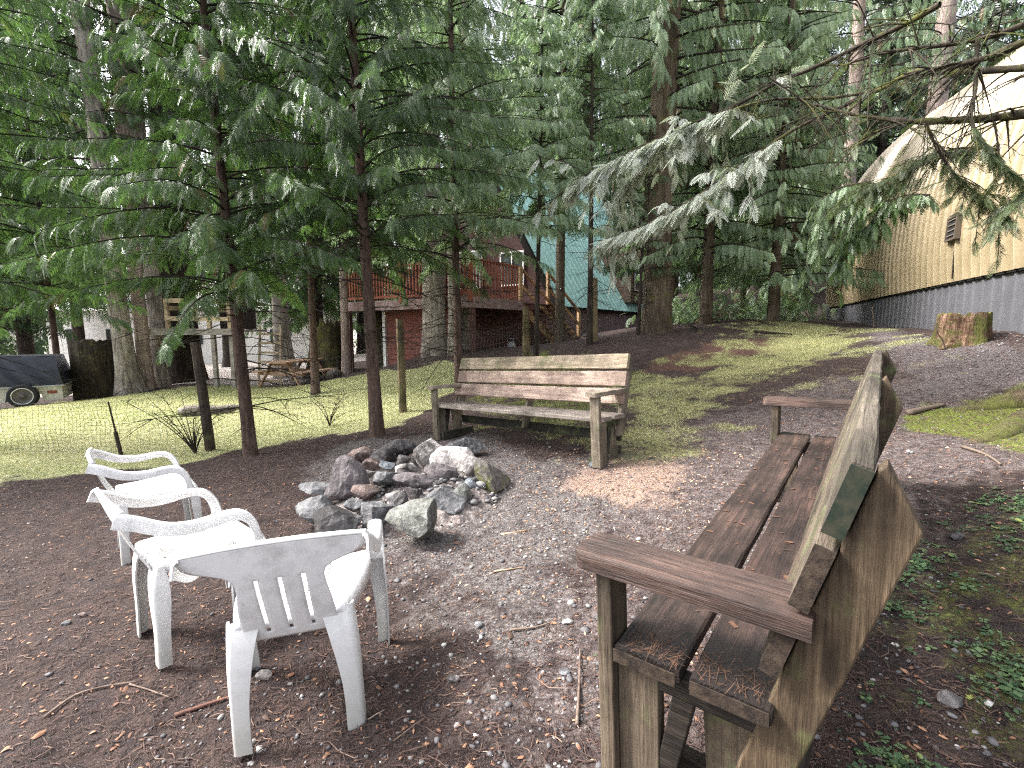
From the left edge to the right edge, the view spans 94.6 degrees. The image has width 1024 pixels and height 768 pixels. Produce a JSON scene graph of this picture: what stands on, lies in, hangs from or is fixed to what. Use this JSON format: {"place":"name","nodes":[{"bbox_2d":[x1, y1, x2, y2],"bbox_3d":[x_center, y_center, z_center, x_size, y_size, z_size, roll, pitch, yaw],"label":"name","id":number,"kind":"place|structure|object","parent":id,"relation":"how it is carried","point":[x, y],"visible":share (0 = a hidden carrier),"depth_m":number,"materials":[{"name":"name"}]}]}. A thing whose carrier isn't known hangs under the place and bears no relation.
{"place":"outdoors","nodes":[
{"label":"outdoors","id":0,"kind":"place"},
{"bbox_2d":[0,361,453,480],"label":"lawn grass","id":1,"kind":"structure","parent":0,"point":[285,390],"depth_m":8.46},
{"bbox_2d":[0,274,1023,767],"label":"ground","id":2,"kind":"structure","parent":0,"point":[684,340],"depth_m":2.55,"materials":[{"name":"soil"}]},
{"bbox_2d":[0,354,72,406],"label":"camping trailer","id":3,"kind":"object","parent":2,"relation":"on","point":[21,389],"visible":0.94,"depth_m":10.72,"materials":[{"name":"grey"}]},
{"bbox_2d":[0,154,77,354],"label":"conifer tree","id":4,"kind":"object","parent":2,"relation":"on","point":[30,327],"visible":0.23,"depth_m":18.95,"materials":[{"name":"green plant"}]},
{"bbox_2d":[0,2,127,354],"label":"conifer tree","id":5,"kind":"object","parent":2,"relation":"on","point":[25,345],"visible":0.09,"depth_m":18.84,"materials":[{"name":"green plant"}]},
{"bbox_2d":[6,4,142,340],"bbox_3d":[-22.647,-11.198,23.943,7.556,21.800,7.266,4,8,33],"label":"conifer tree","id":6,"kind":"object","parent":2,"relation":"on","point":[79,331],"depth_m":24.50,"materials":[{"name":"green plant"}]},
{"bbox_2d":[0,3,154,353],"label":"cedar tree","id":7,"kind":"object","parent":2,"relation":"on","point":[64,130],"visible":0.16,"depth_m":12.81,"materials":[{"name":"green plant"}]},
{"bbox_2d":[0,0,169,388],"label":"cedar tree","id":8,"kind":"object","parent":2,"relation":"on","point":[7,100],"visible":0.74,"depth_m":6.84,"materials":[{"name":"green plant"}]},
{"bbox_2d":[67,339,113,400],"bbox_3d":[-10.798,-0.314,12.333,1.010,1.714,0.999,0,7,0],"label":"stump","id":9,"kind":"object","parent":2,"relation":"on","point":[96,365],"visible":0.64,"depth_m":11.92,"materials":[{"name":"brown wood"}]},
{"bbox_2d":[43,681,137,717],"bbox_3d":[-1.637,1.215,1.848,0.278,0.026,0.064,-5,8,-35],"label":"twig","id":10,"kind":"object","parent":2,"relation":"on","point":[62,703],"visible":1,"depth_m":1.84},
{"bbox_2d":[0,0,226,389],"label":"cedar tree","id":11,"kind":"object","parent":2,"relation":"on","point":[143,350],"visible":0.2,"depth_m":12.18,"materials":[{"name":"green plant"}]},
{"bbox_2d":[1,0,235,386],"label":"cedar tree","id":12,"kind":"object","parent":2,"relation":"on","point":[156,315],"visible":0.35,"depth_m":11.85,"materials":[{"name":"green plant"}]},
{"bbox_2d":[0,0,245,395],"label":"cedar tree","id":13,"kind":"object","parent":2,"relation":"on","point":[127,373],"visible":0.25,"depth_m":11.53,"materials":[{"name":"green plant"}]},
{"bbox_2d":[22,0,260,383],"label":"cedar tree","id":14,"kind":"object","parent":2,"relation":"on","point":[181,367],"visible":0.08,"depth_m":13.93,"materials":[{"name":"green plant"}]},
{"bbox_2d":[85,448,202,565],"bbox_3d":[-2.496,0.767,3.216,0.552,0.724,0.594,-9,10,-41],"label":"plastic armchair","id":15,"kind":"object","parent":2,"relation":"on","point":[176,477],"visible":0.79,"depth_m":3.16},
{"bbox_2d":[113,385,232,454],"bbox_3d":[-4.645,0.466,6.616,1.253,0.984,1.115,1,7,10],"label":"bare shrub","id":16,"kind":"object","parent":2,"relation":"on","point":[192,445],"visible":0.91,"depth_m":6.44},
{"bbox_2d":[87,487,265,668],"bbox_3d":[-1.510,0.796,2.176,0.594,0.724,0.552,2,8,41],"label":"plastic armchair","id":17,"kind":"object","parent":2,"relation":"on","point":[218,524],"visible":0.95,"depth_m":2.07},
{"bbox_2d":[44,292,337,365],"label":"shed","id":18,"kind":"structure","parent":2,"relation":"on","point":[96,329],"depth_m":25.79,"materials":[{"name":"white"}]},
{"bbox_2d":[0,0,389,456],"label":"cedar tree","id":19,"kind":"object","parent":2,"relation":"on","point":[197,42],"visible":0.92,"depth_m":5.34,"materials":[{"name":"green plant"}]},
{"bbox_2d":[174,696,228,717],"bbox_3d":[-1.146,1.200,1.762,0.192,0.038,0.017,-3,7,-21],"label":"bark strip","id":20,"kind":"object","parent":2,"relation":"on","point":[186,711],"visible":0.87,"depth_m":1.75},
{"bbox_2d":[149,273,266,387],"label":"treehouse platform","id":21,"kind":"structure","parent":2,"relation":"on","point":[225,329],"depth_m":12.90,"materials":[{"name":"brown wood"}]},
{"bbox_2d":[178,404,238,415],"bbox_3d":[-5.756,0.496,9.047,1.075,0.219,0.218,-2,7,-19],"label":"log","id":22,"kind":"object","parent":2,"relation":"on","point":[187,407],"visible":0.51,"depth_m":8.96,"materials":[{"name":"grey wood"}]},
{"bbox_2d":[127,0,305,367],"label":"conifer tree","id":23,"kind":"object","parent":2,"relation":"on","point":[226,353],"visible":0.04,"depth_m":20.29,"materials":[{"name":"green plant"}]},
{"bbox_2d":[177,0,298,378],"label":"cedar tree","id":24,"kind":"object","parent":2,"relation":"on","point":[285,330],"visible":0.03,"depth_m":14.74,"materials":[{"name":"green plant"}]},
{"bbox_2d":[184,0,305,285],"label":"conifer tree","id":25,"kind":"object","parent":2,"relation":"on","point":[209,156],"visible":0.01,"depth_m":25.14,"materials":[{"name":"green plant"}]},
{"bbox_2d":[257,325,281,386],"bbox_3d":[-7.110,-0.822,13.887,0.662,1.807,1.066,-2,7,-18],"label":"ladder","id":26,"kind":"object","parent":2,"relation":"on","point":[266,352],"visible":0.66,"depth_m":13.87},
{"bbox_2d":[169,519,389,756],"bbox_3d":[-0.756,0.804,1.690,0.594,0.724,0.552,-5,6,-14],"label":"plastic armchair","id":27,"kind":"object","parent":2,"relation":"on","point":[268,580],"visible":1,"depth_m":1.50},
{"bbox_2d":[250,358,337,386],"bbox_3d":[-6.314,-0.333,13.767,1.680,0.730,1.700,2,7,13],"label":"picnic table","id":28,"kind":"object","parent":2,"relation":"on","point":[288,364],"visible":0.66,"depth_m":13.21,"materials":[{"name":"brown wood"}]},
{"bbox_2d":[165,0,432,394],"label":"cedar tree","id":29,"kind":"object","parent":2,"relation":"on","point":[294,287],"visible":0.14,"depth_m":9.81,"materials":[{"name":"green plant"}]},
{"bbox_2d":[0,278,597,454],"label":"wire fence","id":30,"kind":"object","parent":2,"relation":"on","point":[202,389],"visible":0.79,"depth_m":7.00,"materials":[{"name":"grey metal"}]},
{"bbox_2d":[235,0,389,339],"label":"conifer tree","id":31,"kind":"object","parent":2,"relation":"on","point":[328,292],"visible":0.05,"depth_m":22.27,"materials":[{"name":"green plant"}]},
{"bbox_2d":[298,481,327,494],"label":"stone","id":32,"kind":"object","parent":2,"relation":"on","point":[317,488],"visible":0.8,"depth_m":3.86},
{"bbox_2d":[295,495,334,524],"bbox_3d":[-1.391,0.902,3.317,0.266,0.210,0.240,-2,7,-17],"label":"stone","id":33,"kind":"object","parent":2,"relation":"on","point":[307,509],"visible":0.66,"depth_m":3.27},
{"bbox_2d":[303,318,340,377],"bbox_3d":[-5.860,-1.168,14.897,1.327,1.843,1.283,2,7,16],"label":"stump","id":34,"kind":"object","parent":2,"relation":"on","point":[329,334],"visible":0.44,"depth_m":14.47,"materials":[{"name":"plant"}]},
{"bbox_2d":[241,0,417,373],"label":"hemlock tree","id":35,"kind":"object","parent":2,"relation":"on","point":[345,343],"visible":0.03,"depth_m":14.15,"materials":[{"name":"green plant"}]},
{"bbox_2d":[309,389,358,425],"bbox_3d":[-2.994,0.374,7.524,1.070,0.628,0.633,3,8,26],"label":"bare shrub","id":36,"kind":"object","parent":2,"relation":"on","point":[331,418],"visible":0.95,"depth_m":7.52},
{"bbox_2d":[313,505,361,532],"bbox_3d":[-1.167,0.909,3.097,0.334,0.208,0.256,6,9,43],"label":"stone","id":37,"kind":"object","parent":2,"relation":"on","point":[328,518],"visible":0.77,"depth_m":3.04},
{"bbox_2d":[296,6,397,353],"bbox_3d":[-9.246,-12.620,26.881,7.729,22.660,7.919,-6,9,-40],"label":"conifer tree","id":38,"kind":"object","parent":2,"relation":"on","point":[360,347],"visible":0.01,"depth_m":27.73,"materials":[{"name":"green plant"}]},
{"bbox_2d":[161,0,547,436],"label":"cedar tree","id":39,"kind":"object","parent":2,"relation":"on","point":[342,126],"visible":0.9,"depth_m":5.68,"materials":[{"name":"green plant"}]},
{"bbox_2d":[272,0,445,367],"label":"hemlock tree","id":40,"kind":"object","parent":2,"relation":"on","point":[378,314],"visible":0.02,"depth_m":15.04,"materials":[{"name":"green plant"}]},
{"bbox_2d":[347,446,372,462],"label":"stone","id":41,"kind":"object","parent":2,"relation":"on","point":[361,454],"visible":0.59,"depth_m":4.10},
{"bbox_2d":[360,501,394,530],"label":"stone","id":42,"kind":"object","parent":2,"relation":"on","point":[371,510],"visible":0.59,"depth_m":3.16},
{"bbox_2d":[370,439,415,462],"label":"stone","id":43,"kind":"object","parent":2,"relation":"on","point":[391,451],"visible":0.84,"depth_m":4.50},
{"bbox_2d":[388,491,408,506],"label":"stone","id":44,"kind":"object","parent":2,"relation":"on","point":[398,498],"visible":0.34,"depth_m":3.23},
{"bbox_2d":[385,497,436,540],"bbox_3d":[-0.617,0.872,3.019,0.354,0.279,0.271,3,7,21],"label":"stone","id":45,"kind":"object","parent":2,"relation":"on","point":[416,518],"visible":1,"depth_m":2.92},
{"bbox_2d":[335,476,497,535],"bbox_3d":[-0.762,0.897,3.631,1.440,0.339,1.040,0,7,0],"label":"ash mound","id":46,"kind":"object","parent":2,"relation":"on","point":[469,512],"visible":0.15,"depth_m":3.36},
{"bbox_2d":[324,455,369,499],"bbox_3d":[-1.281,0.761,3.768,0.358,0.371,0.393,13,-3,-12],"label":"stone","id":47,"kind":"object","parent":46,"relation":"on","point":[348,472],"visible":0.77,"depth_m":3.63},
{"bbox_2d":[351,484,381,499],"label":"stone","id":48,"kind":"object","parent":46,"relation":"on","point":[366,492],"visible":0.98,"depth_m":3.40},
{"bbox_2d":[362,458,380,470],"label":"stone","id":49,"kind":"object","parent":46,"relation":"on","point":[371,464],"visible":0.84,"depth_m":3.97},
{"bbox_2d":[395,462,418,472],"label":"stone","id":50,"kind":"object","parent":46,"relation":"on","point":[408,467],"visible":0.74,"depth_m":3.82,"materials":[{"name":"grey stone"}]},
{"bbox_2d":[391,472,434,488],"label":"stone","id":51,"kind":"object","parent":46,"relation":"on","point":[412,480],"visible":0.81,"depth_m":3.49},
{"bbox_2d":[334,473,498,535],"bbox_3d":[-0.760,0.846,3.622,1.369,0.284,1.014,0,7,0],"label":"rubble","id":52,"kind":"object","parent":46,"relation":"on","point":[481,484],"visible":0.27,"depth_m":3.50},
{"bbox_2d":[343,498,362,511],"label":"stone","id":53,"kind":"object","parent":52,"relation":"on","point":[352,504],"visible":0.85,"depth_m":3.29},
{"bbox_2d":[373,471,397,486],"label":"stone","id":54,"kind":"object","parent":52,"relation":"on","point":[382,478],"visible":0.78,"depth_m":3.50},
{"bbox_2d":[429,446,473,474],"bbox_3d":[-0.503,0.667,4.126,0.344,0.198,0.355,2,7,18],"label":"stone","id":55,"kind":"object","parent":52,"relation":"on","point":[451,456],"visible":0.49,"depth_m":4.06,"materials":[{"name":"white stone"}]},
{"bbox_2d":[457,456,478,477],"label":"stone","id":56,"kind":"object","parent":52,"relation":"on","point":[465,466],"visible":0.62,"depth_m":3.88,"materials":[{"name":"grey stone"}]},
{"bbox_2d":[423,463,458,479],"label":"stone","id":57,"kind":"object","parent":46,"relation":"on","point":[437,471],"visible":0.77,"depth_m":3.67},
{"bbox_2d":[304,0,548,357],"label":"fir tree","id":58,"kind":"object","parent":2,"relation":"on","point":[435,307],"visible":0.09,"depth_m":12.12,"materials":[{"name":"grey plant"}]},
{"bbox_2d":[413,438,441,472],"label":"stone","id":59,"kind":"object","parent":2,"relation":"on","point":[424,451],"visible":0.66,"depth_m":4.16,"materials":[{"name":"grey stone"}]},
{"bbox_2d":[424,484,466,514],"bbox_3d":[-0.479,0.852,3.426,0.324,0.250,0.301,-19,10,16],"label":"stone","id":60,"kind":"object","parent":2,"relation":"on","point":[448,500],"visible":0.59,"depth_m":3.33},
{"bbox_2d":[348,1,545,354],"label":"fir tree","id":61,"kind":"object","parent":2,"relation":"on","point":[450,311],"visible":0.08,"depth_m":11.84,"materials":[{"name":"green plant"}]},
{"bbox_2d":[305,0,589,405],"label":"cedar tree","id":62,"kind":"object","parent":2,"relation":"on","point":[497,225],"visible":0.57,"depth_m":7.19,"materials":[{"name":"green plant"}]},
{"bbox_2d":[301,440,618,599],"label":"ash gravel","id":63,"kind":"structure","parent":2,"relation":"on","point":[503,560],"depth_m":2.85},
{"bbox_2d":[453,482,471,500],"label":"stone","id":64,"kind":"object","parent":2,"relation":"on","point":[463,489],"visible":0.45,"depth_m":3.41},
{"bbox_2d":[445,437,485,452],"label":"stone","id":65,"kind":"object","parent":2,"relation":"on","point":[473,445],"visible":0.57,"depth_m":4.60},
{"bbox_2d":[383,0,549,348],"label":"fir tree","id":66,"kind":"object","parent":2,"relation":"on","point":[464,325],"visible":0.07,"depth_m":12.53,"materials":[{"name":"plant"}]},
{"bbox_2d":[474,459,510,494],"bbox_3d":[-0.172,0.772,3.787,0.267,0.374,0.290,3,8,26],"label":"stone","id":67,"kind":"object","parent":2,"relation":"on","point":[495,479],"visible":0.63,"depth_m":3.69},
{"bbox_2d":[347,140,643,368],"bbox_3d":[0.727,-5.330,22.441,9.806,11.300,19.820,5,8,34],"label":"cabin","id":68,"kind":"object","parent":2,"relation":"on","point":[518,276],"visible":0.35,"depth_m":16.53,"materials":[{"name":"red"}]},
{"bbox_2d":[500,250,523,286],"bbox_3d":[-0.005,-4.506,18.462,1.120,1.320,0.060,5,8,34],"label":"window","id":69,"kind":"structure","parent":68,"relation":"in","point":[502,259],"depth_m":18.50,"materials":[{"name":"white glass"}]},
{"bbox_2d":[0,357,1023,767],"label":"bark flakes","id":70,"kind":"object","parent":2,"relation":"on","point":[488,643],"visible":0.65,"depth_m":1.83,"materials":[{"name":"brown bark"}]},
{"bbox_2d":[0,1,1023,354],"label":"forest","id":71,"kind":"object","parent":2,"relation":"on","point":[40,341],"visible":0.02,"depth_m":32.62,"materials":[{"name":"green plant"}]},
{"bbox_2d":[0,365,1023,767],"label":"twig litter","id":72,"kind":"object","parent":2,"relation":"on","point":[488,603],"visible":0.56,"depth_m":2.02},
{"bbox_2d":[0,334,1023,767],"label":"needle litter","id":73,"kind":"object","parent":2,"relation":"on","point":[564,720],"visible":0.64,"depth_m":1.94,"materials":[{"name":"plant"}]},
{"bbox_2d":[486,0,555,168],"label":"conifer tree","id":74,"kind":"object","parent":2,"relation":"on","point":[518,16],"visible":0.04,"depth_m":31.29,"materials":[{"name":"green plant"}]},
{"bbox_2d":[427,354,632,468],"bbox_3d":[0.071,0.192,4.923,0.639,0.946,2.411,-7,6,-45],"label":"garden bench","id":75,"kind":"object","parent":2,"relation":"on","point":[603,434],"visible":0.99,"depth_m":4.77,"materials":[{"name":"brown wood"}]},
{"bbox_2d":[458,2,615,385],"bbox_3d":[0.371,-3.338,8.972,2.863,7.250,2.538,-4,8,-29],"label":"cedar tree","id":76,"kind":"object","parent":2,"relation":"on","point":[555,145],"visible":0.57,"depth_m":8.69,"materials":[{"name":"green plant"}]},
{"bbox_2d":[470,0,653,342],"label":"cedar tree","id":77,"kind":"object","parent":2,"relation":"on","point":[550,8],"visible":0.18,"depth_m":13.41,"materials":[{"name":"green plant"}]},
{"bbox_2d":[475,351,667,444],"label":"grass","id":78,"kind":"structure","parent":2,"relation":"on","point":[539,405],"depth_m":7.16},
{"bbox_2d":[524,0,618,220],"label":"conifer tree","id":79,"kind":"object","parent":2,"relation":"on","point":[571,44],"depth_m":33.05,"materials":[{"name":"green plant"}]},
{"bbox_2d":[575,648,580,724],"bbox_3d":[0.230,1.019,1.618,0.011,0.019,0.354,1,7,10],"label":"twig","id":80,"kind":"object","parent":2,"relation":"on","point":[578,704],"visible":1,"depth_m":1.55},
{"bbox_2d":[530,0,655,344],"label":"cedar tree","id":81,"kind":"object","parent":2,"relation":"on","point":[578,92],"visible":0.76,"depth_m":10.62,"materials":[{"name":"green plant"}]},
{"bbox_2d":[580,1,639,229],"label":"conifer tree","id":82,"kind":"object","parent":2,"relation":"on","point":[605,146],"visible":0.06,"depth_m":33.72,"materials":[{"name":"green plant"}]},
{"bbox_2d":[593,2,686,246],"bbox_3d":[7.945,-15.114,28.718,7.804,23.000,7.132,7,9,44],"label":"conifer tree","id":83,"kind":"object","parent":2,"relation":"on","point":[607,150],"visible":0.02,"depth_m":28.34,"materials":[{"name":"green plant"}]},
{"bbox_2d":[608,134,687,334],"bbox_3d":[3.478,-3.632,11.950,2.021,5.250,1.817,0,7,0],"label":"cedar tree","id":84,"kind":"object","parent":2,"relation":"on","point":[643,252],"visible":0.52,"depth_m":11.81,"materials":[{"name":"green plant"}]},
{"bbox_2d":[593,0,766,318],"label":"cedar tree","id":85,"kind":"object","parent":2,"relation":"on","point":[674,282],"visible":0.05,"depth_m":19.49,"materials":[{"name":"green plant"}]},
{"bbox_2d":[561,0,803,333],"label":"fir tree","id":86,"kind":"object","parent":2,"relation":"on","point":[663,90],"visible":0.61,"depth_m":11.54,"materials":[{"name":"green plant"}]},
{"bbox_2d":[432,430,985,609],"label":"wood chips","id":87,"kind":"object","parent":2,"relation":"on","point":[631,487],"visible":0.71,"depth_m":3.51,"materials":[{"name":"brown wood"}]},
{"bbox_2d":[613,0,828,323],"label":"cedar tree","id":88,"kind":"object","parent":2,"relation":"on","point":[708,237],"visible":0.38,"depth_m":12.26,"materials":[{"name":"green plant"}]},
{"bbox_2d":[620,267,858,327],"bbox_3d":[6.974,-2.740,15.043,7.623,2.215,4.005,-2,7,-17],"label":"underbrush","id":89,"kind":"object","parent":2,"relation":"on","point":[693,316],"visible":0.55,"depth_m":14.57,"materials":[{"name":"green plant"}]},
{"bbox_2d":[635,0,850,317],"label":"cedar tree","id":90,"kind":"object","parent":2,"relation":"on","point":[751,40],"visible":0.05,"depth_m":17.38,"materials":[{"name":"green plant"}]},
{"bbox_2d":[576,349,922,767],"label":"garden bench","id":91,"kind":"object","parent":2,"relation":"on","point":[799,636],"visible":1,"depth_m":1.06,"materials":[{"name":"brown wood"}]},
{"bbox_2d":[625,438,831,700],"bbox_3d":[1.064,0.478,1.911,0.337,0.113,2.275,5,9,38],"label":"needle clump","id":92,"kind":"object","parent":91,"relation":"on","point":[733,624],"visible":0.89,"depth_m":1.09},
{"bbox_2d":[693,0,835,313],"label":"conifer tree","id":93,"kind":"object","parent":2,"relation":"on","point":[735,219],"visible":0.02,"depth_m":22.96,"materials":[{"name":"green plant"}]},
{"bbox_2d":[517,0,1023,443],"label":"fir tree","id":94,"kind":"object","parent":2,"relation":"on","point":[646,157],"visible":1,"depth_m":4.28,"materials":[{"name":"green plant"}]},
{"bbox_2d":[674,0,886,321],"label":"cedar tree","id":95,"kind":"object","parent":2,"relation":"on","point":[813,32],"visible":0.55,"depth_m":12.23,"materials":[{"name":"green plant"}]},
{"bbox_2d":[717,0,876,320],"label":"cedar tree","id":96,"kind":"object","parent":2,"relation":"on","point":[793,228],"visible":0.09,"depth_m":15.46,"materials":[{"name":"green plant"}]},
{"bbox_2d":[725,1,877,294],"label":"conifer tree","id":97,"kind":"object","parent":2,"relation":"on","point":[832,49],"visible":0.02,"depth_m":26.73,"materials":[{"name":"green plant"}]},
{"bbox_2d":[820,0,958,191],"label":"conifer tree","id":98,"kind":"object","parent":2,"relation":"on","point":[881,145],"visible":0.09,"depth_m":24.19,"materials":[{"name":"green plant"}]},
{"bbox_2d":[810,0,991,211],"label":"hemlock tree","id":99,"kind":"object","parent":2,"relation":"on","point":[852,75],"visible":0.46,"depth_m":18.70,"materials":[{"name":"green plant"}]},
{"bbox_2d":[858,0,965,174],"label":"conifer tree","id":100,"kind":"object","parent":2,"relation":"on","point":[891,139],"depth_m":30.47,"materials":[{"name":"green plant"}]},
{"bbox_2d":[826,46,1023,333],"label":"domed building","id":101,"kind":"structure","parent":2,"relation":"on","point":[929,264],"depth_m":8.66,"materials":[{"name":"beige metal"}]},
{"bbox_2d":[905,403,945,414],"bbox_3d":[4.069,0.249,4.646,0.473,0.111,0.065,-2,7,-17],"label":"branch","id":102,"kind":"object","parent":2,"relation":"on","point":[912,411],"visible":0.99,"depth_m":4.61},
{"bbox_2d":[829,330,1023,374],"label":"crushed stone","id":103,"kind":"object","parent":2,"relation":"on","point":[949,351],"visible":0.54,"depth_m":6.08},
{"bbox_2d":[844,0,1023,139],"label":"hemlock tree","id":104,"kind":"object","parent":2,"relation":"on","point":[942,29],"visible":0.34,"depth_m":20.94,"materials":[{"name":"green plant"}]},
{"bbox_2d":[846,486,1023,767],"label":"ground cover","id":105,"kind":"object","parent":2,"relation":"on","point":[899,760],"visible":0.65,"depth_m":1.53,"materials":[{"name":"green plant"}]},
{"bbox_2d":[936,689,963,708],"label":"stone","id":106,"kind":"object","parent":2,"relation":"on","point":[950,699],"visible":1,"depth_m":1.37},
{"bbox_2d":[925,312,992,348],"bbox_3d":[6.190,-0.726,6.389,0.772,0.500,0.769,2,7,17],"label":"stump","id":107,"kind":"object","parent":2,"relation":"on","point":[955,330],"visible":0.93,"depth_m":6.26,"materials":[{"name":"brown wood"}]},
{"bbox_2d":[925,0,1023,95],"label":"conifer tree","id":108,"kind":"object","parent":2,"relation":"on","point":[996,11],"visible":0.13,"depth_m":31.52,"materials":[{"name":"green plant"}]},
{"bbox_2d":[0,0,1023,347],"label":"sky","id":109,"kind":"structure","parent":0,"point":[978,1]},
{"bbox_2d":[2,359,1023,767],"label":"gravel","id":110,"kind":"structure","parent":0,"point":[570,679],"depth_m":1.83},
{"bbox_2d":[609,321,929,446],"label":"slope grass","id":111,"kind":"structure","parent":0,"point":[818,332],"depth_m":8.00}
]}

